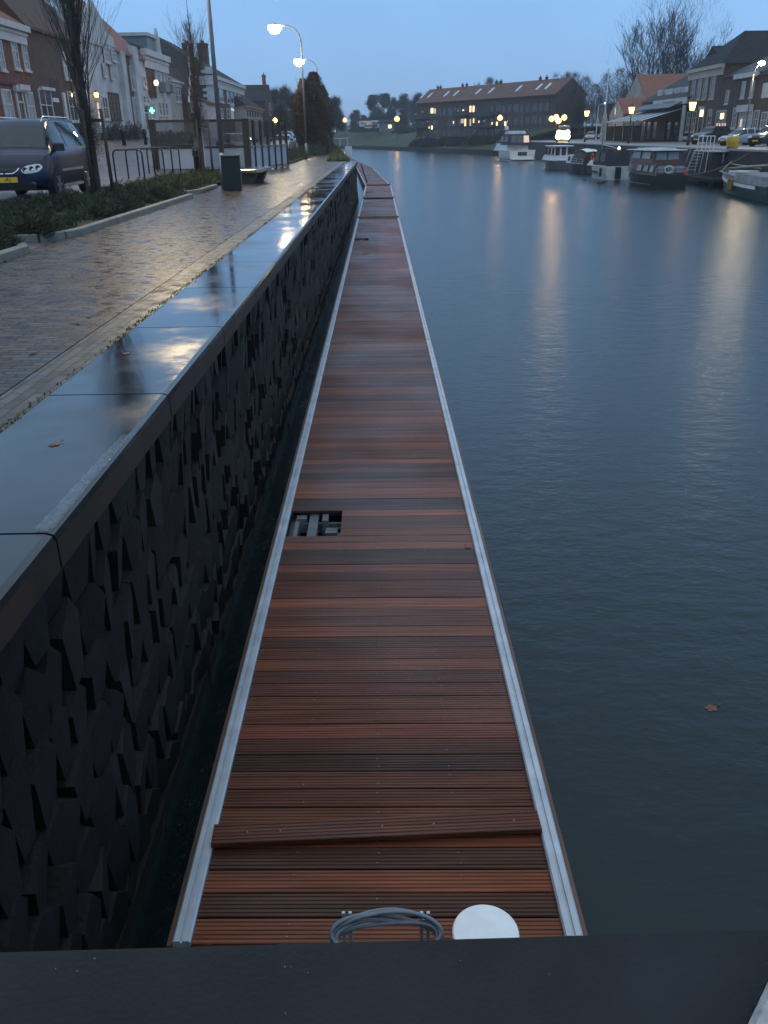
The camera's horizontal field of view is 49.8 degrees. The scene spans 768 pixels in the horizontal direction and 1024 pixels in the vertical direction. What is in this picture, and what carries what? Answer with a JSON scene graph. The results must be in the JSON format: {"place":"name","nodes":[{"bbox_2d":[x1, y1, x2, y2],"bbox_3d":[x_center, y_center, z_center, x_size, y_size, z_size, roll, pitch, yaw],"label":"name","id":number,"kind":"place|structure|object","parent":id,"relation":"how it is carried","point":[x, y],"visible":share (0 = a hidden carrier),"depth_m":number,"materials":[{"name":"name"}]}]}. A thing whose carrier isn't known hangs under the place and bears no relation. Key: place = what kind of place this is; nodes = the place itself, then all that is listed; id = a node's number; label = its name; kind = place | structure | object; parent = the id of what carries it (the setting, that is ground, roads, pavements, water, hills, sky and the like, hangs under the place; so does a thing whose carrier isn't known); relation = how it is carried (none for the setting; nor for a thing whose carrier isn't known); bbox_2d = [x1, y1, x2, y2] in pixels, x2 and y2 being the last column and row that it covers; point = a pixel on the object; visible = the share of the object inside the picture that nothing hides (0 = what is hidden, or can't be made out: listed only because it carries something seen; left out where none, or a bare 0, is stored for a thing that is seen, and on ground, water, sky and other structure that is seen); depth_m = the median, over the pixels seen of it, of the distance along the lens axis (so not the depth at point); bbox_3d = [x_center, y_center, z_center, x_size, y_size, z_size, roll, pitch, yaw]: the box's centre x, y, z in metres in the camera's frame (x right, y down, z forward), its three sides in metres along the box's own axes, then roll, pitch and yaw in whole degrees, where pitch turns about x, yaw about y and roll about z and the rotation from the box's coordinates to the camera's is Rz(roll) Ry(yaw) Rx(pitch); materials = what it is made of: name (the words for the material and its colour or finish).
{"place":"outdoors","nodes":[
{"label":"outdoors","id":0,"kind":"place"},
{"bbox_2d":[0,137,297,249],"bbox_3d":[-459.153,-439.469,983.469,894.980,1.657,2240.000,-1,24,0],"label":"street","id":1,"kind":"structure","parent":0,"point":[120,167],"depth_m":38.95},
{"bbox_2d":[0,223,25,250],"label":"juniper bed","id":2,"kind":"object","parent":1,"relation":"on","point":[9,240],"visible":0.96,"depth_m":11.62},
{"bbox_2d":[0,241,29,262],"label":"kerb","id":3,"kind":"structure","parent":1,"relation":"on","point":[19,249],"depth_m":11.18,"materials":[{"name":"concrete"}]},
{"bbox_2d":[0,11,36,117],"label":"brick house","id":4,"kind":"structure","parent":1,"relation":"on","point":[16,96],"depth_m":47.80,"materials":[{"name":"red brick"}]},
{"bbox_2d":[0,88,15,117],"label":"window","id":5,"kind":"structure","parent":4,"relation":"in","point":[6,96],"depth_m":46.92,"materials":[{"name":"white glass"}]},
{"bbox_2d":[10,41,22,71],"bbox_3d":[-21.344,-26.433,48.022,0.170,1.559,0.963,-1,24,0],"label":"window","id":6,"kind":"structure","parent":4,"relation":"in","point":[16,61],"depth_m":48.04,"materials":[{"name":"white glass"}]},
{"bbox_2d":[20,44,32,72],"bbox_3d":[-21.353,-27.057,49.401,0.170,1.517,0.930,-1,24,0],"label":"window","id":7,"kind":"structure","parent":4,"relation":"in","point":[24,51],"depth_m":49.40,"materials":[{"name":"white glass"}]},
{"bbox_2d":[24,91,36,117],"bbox_3d":[-21.350,-24.501,49.997,0.100,1.565,1.219,-1,24,0],"label":"window","id":8,"kind":"structure","parent":4,"relation":"in","point":[29,99],"depth_m":50.00,"materials":[{"name":"white glass"}]},
{"bbox_2d":[0,0,82,136],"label":"brown brick house","id":9,"kind":"structure","parent":1,"relation":"on","point":[51,96],"depth_m":52.74,"materials":[{"name":"brick"}]},
{"bbox_2d":[37,88,54,118],"bbox_3d":[-21.369,-25.752,52.420,0.100,1.817,2.144,-1,24,0],"label":"window","id":10,"kind":"structure","parent":9,"relation":"in","point":[45,97],"depth_m":52.35,"materials":[{"name":"white glass"}]},
{"bbox_2d":[66,91,78,123],"bbox_3d":[-21.365,-27.813,56.962,0.170,1.966,1.700,-1,24,0],"label":"window","id":11,"kind":"structure","parent":9,"relation":"in","point":[71,110],"depth_m":56.78,"materials":[{"name":"grey glass"}]},
{"bbox_2d":[0,116,90,196],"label":"parked car","id":12,"kind":"object","parent":1,"relation":"on","point":[41,153],"visible":0.92,"depth_m":18.89,"materials":[{"name":"blue paint"}]},
{"bbox_2d":[63,0,122,137],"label":"white gable house","id":13,"kind":"structure","parent":1,"relation":"on","point":[104,83],"depth_m":63.10,"materials":[{"name":"paint"}]},
{"bbox_2d":[107,92,122,120],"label":"window","id":14,"kind":"structure","parent":13,"relation":"in","point":[113,98],"depth_m":65.97,"materials":[{"name":"grey glass"}]},
{"bbox_2d":[0,179,187,236],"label":"juniper bed","id":15,"kind":"object","parent":1,"relation":"on","point":[45,214],"visible":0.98,"depth_m":15.96,"materials":[{"name":"plant"}]},
{"bbox_2d":[15,0,121,194],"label":"bare columnar tree","id":16,"kind":"object","parent":15,"relation":"on","point":[72,19],"visible":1,"depth_m":19.41,"materials":[{"name":"brown plant"}]},
{"bbox_2d":[52,0,150,137],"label":"red roof house","id":17,"kind":"structure","parent":1,"relation":"on","point":[133,95],"depth_m":70.48,"materials":[{"name":"white paint"}]},
{"bbox_2d":[15,193,192,249],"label":"kerb","id":18,"kind":"structure","parent":1,"relation":"on","point":[80,230],"depth_m":14.67,"materials":[{"name":"concrete"}]},
{"bbox_2d":[100,120,121,140],"bbox_3d":[-20.017,-27.981,60.635,1.768,1.518,1.761,-1,24,0],"label":"shrub","id":19,"kind":"object","parent":1,"relation":"on","point":[113,133],"visible":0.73,"depth_m":60.51,"materials":[{"name":"green plant"}]},
{"bbox_2d":[117,28,176,136],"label":"stucco house","id":20,"kind":"structure","parent":1,"relation":"on","point":[156,65],"depth_m":80.15,"materials":[{"name":"paint"}]},
{"bbox_2d":[156,130,177,145],"bbox_3d":[-10.313,-17.265,39.270,1.228,1.599,1.177,-16,29,-30],"label":"planter","id":21,"kind":"object","parent":1,"relation":"on","point":[163,139],"visible":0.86,"depth_m":38.78,"materials":[{"name":"metal"}]},
{"bbox_2d":[104,166,244,192],"bbox_3d":[-6.774,-11.553,28.380,2.831,0.505,13.026,-1,24,0],"label":"juniper bed","id":22,"kind":"object","parent":1,"relation":"on","point":[196,178],"visible":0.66,"depth_m":25.92,"materials":[{"name":"plant"}]},
{"bbox_2d":[162,0,215,173],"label":"bare columnar tree","id":23,"kind":"object","parent":22,"relation":"on","point":[198,118],"visible":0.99,"depth_m":30.90,"materials":[{"name":"brown plant"}]},
{"bbox_2d":[168,75,184,133],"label":"house","id":24,"kind":"structure","parent":1,"relation":"on","point":[176,105],"depth_m":86.37,"materials":[{"name":"paint"}]},
{"bbox_2d":[168,48,196,137],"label":"gable house","id":25,"kind":"structure","parent":1,"relation":"on","point":[172,73],"depth_m":89.31,"materials":[{"name":"paint"}]},
{"bbox_2d":[171,130,195,146],"bbox_3d":[-9.456,-17.212,39.218,1.310,1.599,1.320,-1,24,0],"label":"planter","id":26,"kind":"object","parent":1,"relation":"on","point":[179,139],"visible":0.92,"depth_m":38.92,"materials":[{"name":"metal"}]},
{"bbox_2d":[182,184,217,194],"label":"kerb","id":27,"kind":"structure","parent":1,"relation":"on","point":[204,189],"depth_m":23.93,"materials":[{"name":"concrete"}]},
{"bbox_2d":[160,38,245,134],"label":"brick mansion","id":28,"kind":"structure","parent":1,"relation":"on","point":[229,89],"depth_m":110.24,"materials":[{"name":"brick"}]},
{"bbox_2d":[198,97,217,137],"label":"pale outbuilding","id":29,"kind":"structure","parent":1,"relation":"on","point":[210,110],"depth_m":99.76,"materials":[{"name":"white paint"}]},
{"bbox_2d":[234,96,264,138],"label":"orange roof house","id":30,"kind":"structure","parent":1,"relation":"on","point":[249,109],"depth_m":122.32,"materials":[{"name":"paint"}]},
{"bbox_2d":[244,73,273,136],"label":"slate gable house","id":31,"kind":"structure","parent":1,"relation":"on","point":[260,96],"depth_m":157.55,"materials":[{"name":"brick"}]},
{"bbox_2d":[268,98,292,137],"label":"dense tree","id":32,"kind":"object","parent":1,"relation":"on","point":[277,113],"visible":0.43,"depth_m":125.85,"materials":[{"name":"green plant"}]},
{"bbox_2d":[269,134,295,150],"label":"parked car","id":33,"kind":"object","parent":1,"relation":"on","point":[291,142],"visible":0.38,"depth_m":82.44,"materials":[{"name":"paint"}]},
{"bbox_2d":[283,87,299,142],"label":"dense tree","id":34,"kind":"object","parent":1,"relation":"on","point":[291,98],"visible":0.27,"depth_m":133.87,"materials":[{"name":"green plant"}]},
{"bbox_2d":[288,148,310,162],"bbox_3d":[-6.596,-23.740,55.060,2.349,0.631,20.315,-1,24,0],"label":"juniper bed","id":35,"kind":"object","parent":1,"relation":"on","point":[295,156],"visible":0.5,"depth_m":56.15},
{"bbox_2d":[0,152,338,394],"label":"promenade paving","id":36,"kind":"structure","parent":0,"point":[37,284],"depth_m":10.49,"materials":[{"name":"brick"}]},
{"bbox_2d":[206,0,224,188],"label":"street lamp","id":37,"kind":"object","parent":36,"relation":"on","point":[216,96],"visible":0.78,"depth_m":24.16,"materials":[{"name":"metal"}]},
{"bbox_2d":[148,118,288,169],"bbox_3d":[-6.554,-17.099,38.768,3.193,2.327,8.236,20,32,38],"label":"terrace screen","id":38,"kind":"object","parent":36,"relation":"on","point":[268,154],"visible":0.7,"depth_m":37.33,"materials":[{"name":"black glass"}]},
{"bbox_2d":[220,155,241,190],"bbox_3d":[-4.523,-10.067,24.590,0.570,0.975,0.570,-3,25,-5],"label":"litter bin","id":39,"kind":"object","parent":36,"relation":"on","point":[231,172],"visible":1,"depth_m":24.35,"materials":[{"name":"metal"}]},
{"bbox_2d":[241,167,271,183],"bbox_3d":[-4.492,-11.770,28.947,0.680,0.470,2.600,1,24,4],"label":"bench","id":40,"kind":"object","parent":36,"relation":"on","point":[251,175],"visible":0.84,"depth_m":28.01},
{"bbox_2d":[268,23,307,158],"bbox_3d":[-6.466,-28.308,55.950,2.259,8.227,0.897,-1,24,0],"label":"street lamp","id":41,"kind":"object","parent":36,"relation":"on","point":[274,28],"visible":1,"depth_m":55.23,"materials":[{"name":"metal"}]},
{"bbox_2d":[291,78,312,146],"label":"brown leaf tree","id":42,"kind":"object","parent":36,"relation":"on","point":[297,129],"visible":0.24,"depth_m":82.66,"materials":[{"name":"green plant"}]},
{"bbox_2d":[0,930,767,1023],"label":"bridge parapet","id":43,"kind":"structure","parent":36,"relation":"on","point":[695,978],"depth_m":0.49,"materials":[{"name":"stone"}]},
{"bbox_2d":[748,983,767,1023],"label":"pale strip","id":44,"kind":"object","parent":43,"relation":"on","point":[760,1014],"depth_m":0.47,"materials":[{"name":"stone"}]},
{"bbox_2d":[0,161,344,432],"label":"paving border","id":45,"kind":"object","parent":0,"point":[46,378],"visible":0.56,"depth_m":6.80,"materials":[{"name":"stone"}]},
{"bbox_2d":[0,172,331,431],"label":"moss","id":46,"kind":"object","parent":45,"relation":"on","point":[38,401],"visible":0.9,"depth_m":7.48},
{"bbox_2d":[216,133,259,147],"bbox_3d":[-9.630,-24.216,54.813,2.268,1.604,4.247,-14,28,-27],"label":"parked car","id":47,"kind":"object","parent":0,"point":[232,139],"visible":0.2,"depth_m":53.96,"materials":[{"name":"paint"}]},
{"bbox_2d":[323,155,358,201],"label":"grass verge","id":48,"kind":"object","parent":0,"point":[357,189],"depth_m":54.10,"materials":[{"name":"plant"}]},
{"bbox_2d":[297,71,332,148],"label":"brown leaf tree","id":49,"kind":"object","parent":48,"relation":"on","point":[313,111],"visible":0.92,"depth_m":75.12,"materials":[{"name":"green plant"}]},
{"bbox_2d":[317,87,334,144],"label":"brown leaf tree","id":50,"kind":"object","parent":48,"relation":"on","point":[333,126],"visible":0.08,"depth_m":86.40,"materials":[{"name":"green plant"}]},
{"bbox_2d":[326,145,349,161],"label":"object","id":51,"kind":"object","parent":48,"relation":"on","point":[338,155],"depth_m":58.22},
{"bbox_2d":[0,149,767,948],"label":"water","id":52,"kind":"structure","parent":0,"point":[600,349],"depth_m":9.74,"materials":[{"name":"liquid"}]},
{"bbox_2d":[0,161,357,951],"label":"quay wall","id":53,"kind":"structure","parent":52,"relation":"in","point":[132,503],"depth_m":4.79,"materials":[{"name":"stone"}]},
{"bbox_2d":[357,168,388,187],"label":"floating pontoon","id":54,"kind":"object","parent":52,"relation":"on","point":[373,175],"visible":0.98,"depth_m":75.19,"materials":[{"name":"brown wood"}]},
{"bbox_2d":[166,339,587,947],"bbox_3d":[-0.063,-0.214,9.723,1.982,0.806,12.507,-1,24,0],"label":"floating pontoon","id":55,"kind":"object","parent":52,"relation":"on","point":[384,679],"visible":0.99,"depth_m":5.52,"materials":[{"name":"brown wood"}]},
{"bbox_2d":[211,810,541,847],"bbox_3d":[-0.037,1.710,4.478,1.766,0.031,0.139,-2,24,-2],"label":"loose board","id":56,"kind":"object","parent":55,"relation":"on","point":[371,829],"visible":1,"depth_m":4.46,"materials":[{"name":"brown wood"}]},
{"bbox_2d":[342,911,429,942],"bbox_3d":[0.012,1.990,3.633,0.372,0.670,0.021,0,24,1],"label":"cable bracket","id":57,"kind":"object","parent":55,"relation":"attached to","point":[421,930],"visible":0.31,"depth_m":3.53,"materials":[{"name":"metal"}]},
{"bbox_2d":[328,907,443,942],"bbox_3d":[0.006,1.752,3.410,0.484,0.189,0.166,-1,24,0],"label":"cable coil","id":58,"kind":"object","parent":57,"relation":"hanging from","point":[341,927],"visible":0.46,"depth_m":3.42,"materials":[{"name":"rubber"}]},
{"bbox_2d":[324,252,431,346],"bbox_3d":[-0.141,-5.402,21.139,1.982,0.806,12.547,-1,24,0],"label":"floating pontoon","id":59,"kind":"object","parent":52,"relation":"on","point":[378,297],"visible":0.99,"depth_m":18.73,"materials":[{"name":"brown wood"}]},
{"bbox_2d":[348,217,408,253],"bbox_3d":[-0.219,-10.589,32.552,1.982,0.806,12.474,-1,24,0],"label":"floating pontoon","id":60,"kind":"object","parent":52,"relation":"on","point":[378,235],"visible":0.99,"depth_m":30.91,"materials":[{"name":"brown wood"}]},
{"bbox_2d":[357,198,399,217],"bbox_3d":[-0.298,-15.877,44.187,1.982,0.806,12.994,-1,24,0],"label":"floating pontoon","id":61,"kind":"object","parent":52,"relation":"on","point":[380,207],"visible":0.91,"depth_m":43.19,"materials":[{"name":"brown wood"}]},
{"bbox_2d":[362,185,394,198],"bbox_3d":[-0.384,-21.586,56.750,1.982,0.806,13.994,-1,24,0],"label":"floating pontoon","id":62,"kind":"object","parent":52,"relation":"on","point":[382,190],"visible":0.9,"depth_m":56.22,"materials":[{"name":"brown wood"}]},
{"bbox_2d":[452,905,518,938],"bbox_3d":[0.430,3.513,4.117,0.263,4.086,0.263,-1,24,0],"label":"mooring pile","id":63,"kind":"object","parent":52,"relation":"on","point":[480,921],"visible":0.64,"depth_m":3.30,"materials":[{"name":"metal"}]},
{"bbox_2d":[494,126,535,160],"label":"motor cruiser","id":64,"kind":"object","parent":52,"relation":"on","point":[512,146],"visible":0.92,"depth_m":131.66,"materials":[{"name":"white paint"}]},
{"bbox_2d":[542,145,573,169],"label":"cabin boat","id":65,"kind":"object","parent":52,"relation":"on","point":[555,157],"visible":0.69,"depth_m":97.55,"materials":[{"name":"white paint"}]},
{"bbox_2d":[566,148,596,172],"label":"cabin boat","id":66,"kind":"object","parent":52,"relation":"on","point":[577,162],"visible":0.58,"depth_m":88.41,"materials":[{"name":"white paint"}]},
{"bbox_2d":[584,68,628,179],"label":"sailing boat","id":67,"kind":"object","parent":52,"relation":"on","point":[612,163],"visible":0.85,"depth_m":74.77,"materials":[{"name":"white paint"}]},
{"bbox_2d":[528,141,767,184],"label":"quay wall","id":68,"kind":"structure","parent":52,"relation":"in","point":[753,157],"depth_m":69.15,"materials":[{"name":"brick"}]},
{"bbox_2d":[685,136,729,171],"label":"access steps","id":69,"kind":"structure","parent":68,"relation":"attached to","point":[703,151],"depth_m":66.35,"materials":[{"name":"white paint"}]},
{"bbox_2d":[726,136,739,148],"bbox_3d":[27.056,-28.657,64.229,0.960,0.901,0.960,-1,24,0],"label":"waste container","id":70,"kind":"object","parent":68,"relation":"on","point":[732,142],"visible":0.92,"depth_m":63.91,"materials":[{"name":"yellow plastic"}]},
{"bbox_2d":[627,147,688,187],"bbox_3d":[21.685,-27.895,67.373,3.106,3.188,9.260,-3,24,-4],"label":"saloon boat","id":71,"kind":"object","parent":52,"relation":"on","point":[658,167],"visible":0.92,"depth_m":64.05,"materials":[{"name":"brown wood"}]},
{"bbox_2d":[688,175,722,185],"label":"landing stage","id":72,"kind":"object","parent":52,"relation":"in","point":[711,180],"visible":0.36,"depth_m":65.55,"materials":[{"name":"grey wood"}]},
{"bbox_2d":[719,161,767,202],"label":"green barge","id":73,"kind":"object","parent":52,"relation":"on","point":[749,184],"visible":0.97,"depth_m":53.28,"materials":[{"name":"white paint"}]},
{"bbox_2d":[83,0,767,131],"label":"sky","id":74,"kind":"structure","parent":0,"point":[359,49],"materials":[{"name":"blue"}]},
{"bbox_2d":[331,125,600,149],"bbox_3d":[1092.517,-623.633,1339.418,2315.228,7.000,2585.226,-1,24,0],"label":"grass bank","id":75,"kind":"structure","parent":0,"point":[388,139],"depth_m":261.71,"materials":[{"name":"plant"}]},
{"bbox_2d":[329,95,346,133],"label":"dense tree","id":76,"kind":"object","parent":75,"relation":"on","point":[338,119],"visible":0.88,"depth_m":188.75,"materials":[{"name":"green plant"}]},
{"bbox_2d":[364,94,383,129],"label":"dense tree","id":77,"kind":"object","parent":75,"relation":"on","point":[371,99],"visible":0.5,"depth_m":331.17,"materials":[{"name":"green plant"}]},
{"bbox_2d":[369,93,396,127],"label":"dense tree","id":78,"kind":"object","parent":75,"relation":"on","point":[384,100],"visible":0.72,"depth_m":322.76,"materials":[{"name":"green plant"}]},
{"bbox_2d":[378,120,394,131],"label":"shed","id":79,"kind":"structure","parent":75,"relation":"on","point":[386,125],"depth_m":290.15,"materials":[{"name":"stone"}]},
{"bbox_2d":[385,96,404,128],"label":"dense tree","id":80,"kind":"object","parent":75,"relation":"on","point":[397,105],"visible":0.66,"depth_m":328.44,"materials":[{"name":"green plant"}]},
{"bbox_2d":[396,92,412,127],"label":"dense tree","id":81,"kind":"object","parent":75,"relation":"on","point":[404,98],"visible":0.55,"depth_m":329.44,"materials":[{"name":"green plant"}]},
{"bbox_2d":[405,91,422,123],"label":"dense tree","id":82,"kind":"object","parent":75,"relation":"on","point":[412,106],"visible":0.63,"depth_m":322.51,"materials":[{"name":"green plant"}]},
{"bbox_2d":[339,145,498,154],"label":"revetment","id":83,"kind":"object","parent":75,"relation":"on","point":[465,151],"visible":0.39,"depth_m":208.97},
{"bbox_2d":[412,75,585,136],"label":"apartment block","id":84,"kind":"structure","parent":75,"relation":"on","point":[465,111],"depth_m":202.25,"materials":[{"name":"brick"}]},
{"bbox_2d":[567,97,591,134],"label":"bare tree","id":85,"kind":"object","parent":75,"relation":"on","point":[579,116],"visible":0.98,"depth_m":166.42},
{"bbox_2d":[573,71,594,134],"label":"bare tree","id":86,"kind":"object","parent":75,"relation":"on","point":[580,91],"visible":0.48,"depth_m":182.91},
{"bbox_2d":[582,81,604,131],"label":"bare tree","id":87,"kind":"object","parent":75,"relation":"on","point":[592,104],"visible":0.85,"depth_m":179.30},
{"bbox_2d":[596,72,618,124],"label":"bare tree","id":88,"kind":"object","parent":75,"relation":"on","point":[604,79],"visible":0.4,"depth_m":182.69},
{"bbox_2d":[605,66,629,102],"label":"bare tree","id":89,"kind":"object","parent":75,"relation":"on","point":[619,77],"visible":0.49,"depth_m":177.71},
{"bbox_2d":[535,139,767,148],"bbox_3d":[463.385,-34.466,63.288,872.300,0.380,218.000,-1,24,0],"label":"quay street","id":90,"kind":"structure","parent":0,"point":[676,143],"depth_m":96.07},
{"bbox_2d":[556,125,569,141],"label":"delivery van","id":91,"kind":"object","parent":90,"relation":"on","point":[563,132],"visible":0.98,"depth_m":126.40,"materials":[{"name":"paint"}]},
{"bbox_2d":[600,103,614,140],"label":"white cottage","id":92,"kind":"structure","parent":90,"relation":"on","point":[609,106],"depth_m":132.95,"materials":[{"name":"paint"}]},
{"bbox_2d":[609,98,647,125],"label":"white cottage","id":93,"kind":"structure","parent":90,"relation":"on","point":[620,108],"depth_m":125.20,"materials":[{"name":"paint"}]},
{"bbox_2d":[605,101,681,142],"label":"awning","id":94,"kind":"object","parent":90,"relation":"on","point":[616,133],"visible":0.98,"depth_m":110.78,"materials":[{"name":"metal"}]},
{"bbox_2d":[625,74,687,97],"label":"red roof barn","id":95,"kind":"structure","parent":90,"relation":"on","point":[646,85],"depth_m":137.71,"materials":[{"name":"tile"}]},
{"bbox_2d":[609,0,710,89],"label":"bare tree","id":96,"kind":"object","parent":90,"relation":"on","point":[681,41],"visible":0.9,"depth_m":149.61,"materials":[{"name":"plant"}]},
{"bbox_2d":[640,76,691,141],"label":"cafe","id":97,"kind":"structure","parent":90,"relation":"on","point":[665,127],"depth_m":109.76,"materials":[{"name":"brick"}]},
{"bbox_2d":[643,0,743,73],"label":"bare tree","id":98,"kind":"object","parent":90,"relation":"on","point":[697,60],"visible":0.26,"depth_m":151.87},
{"bbox_2d":[690,126,731,143],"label":"parked car","id":99,"kind":"object","parent":90,"relation":"on","point":[718,131],"visible":0.73,"depth_m":84.06,"materials":[{"name":"grey paint"}]},
{"bbox_2d":[678,30,767,141],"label":"brick townhouse","id":100,"kind":"structure","parent":90,"relation":"on","point":[717,63],"depth_m":94.20,"materials":[{"name":"brick"}]},
{"bbox_2d":[718,128,760,145],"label":"parked car","id":101,"kind":"object","parent":90,"relation":"on","point":[743,134],"visible":0.62,"depth_m":75.13,"materials":[{"name":"silver metal"}]},
{"bbox_2d":[715,57,767,141],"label":"brick shophouse","id":102,"kind":"structure","parent":90,"relation":"on","point":[733,103],"depth_m":87.03,"materials":[{"name":"black brick"}]},
{"bbox_2d":[737,111,753,128],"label":"window","id":103,"kind":"structure","parent":102,"relation":"in","point":[742,115],"depth_m":85.64,"materials":[{"name":"white glass"}]},
{"bbox_2d":[748,125,767,145],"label":"parked car","id":104,"kind":"object","parent":90,"relation":"on","point":[759,137],"visible":1,"depth_m":69.82,"materials":[{"name":"paint"}]},
{"bbox_2d":[755,69,767,129],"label":"corner shop","id":105,"kind":"structure","parent":90,"relation":"on","point":[762,101],"depth_m":81.62,"materials":[{"name":"brown brick"}]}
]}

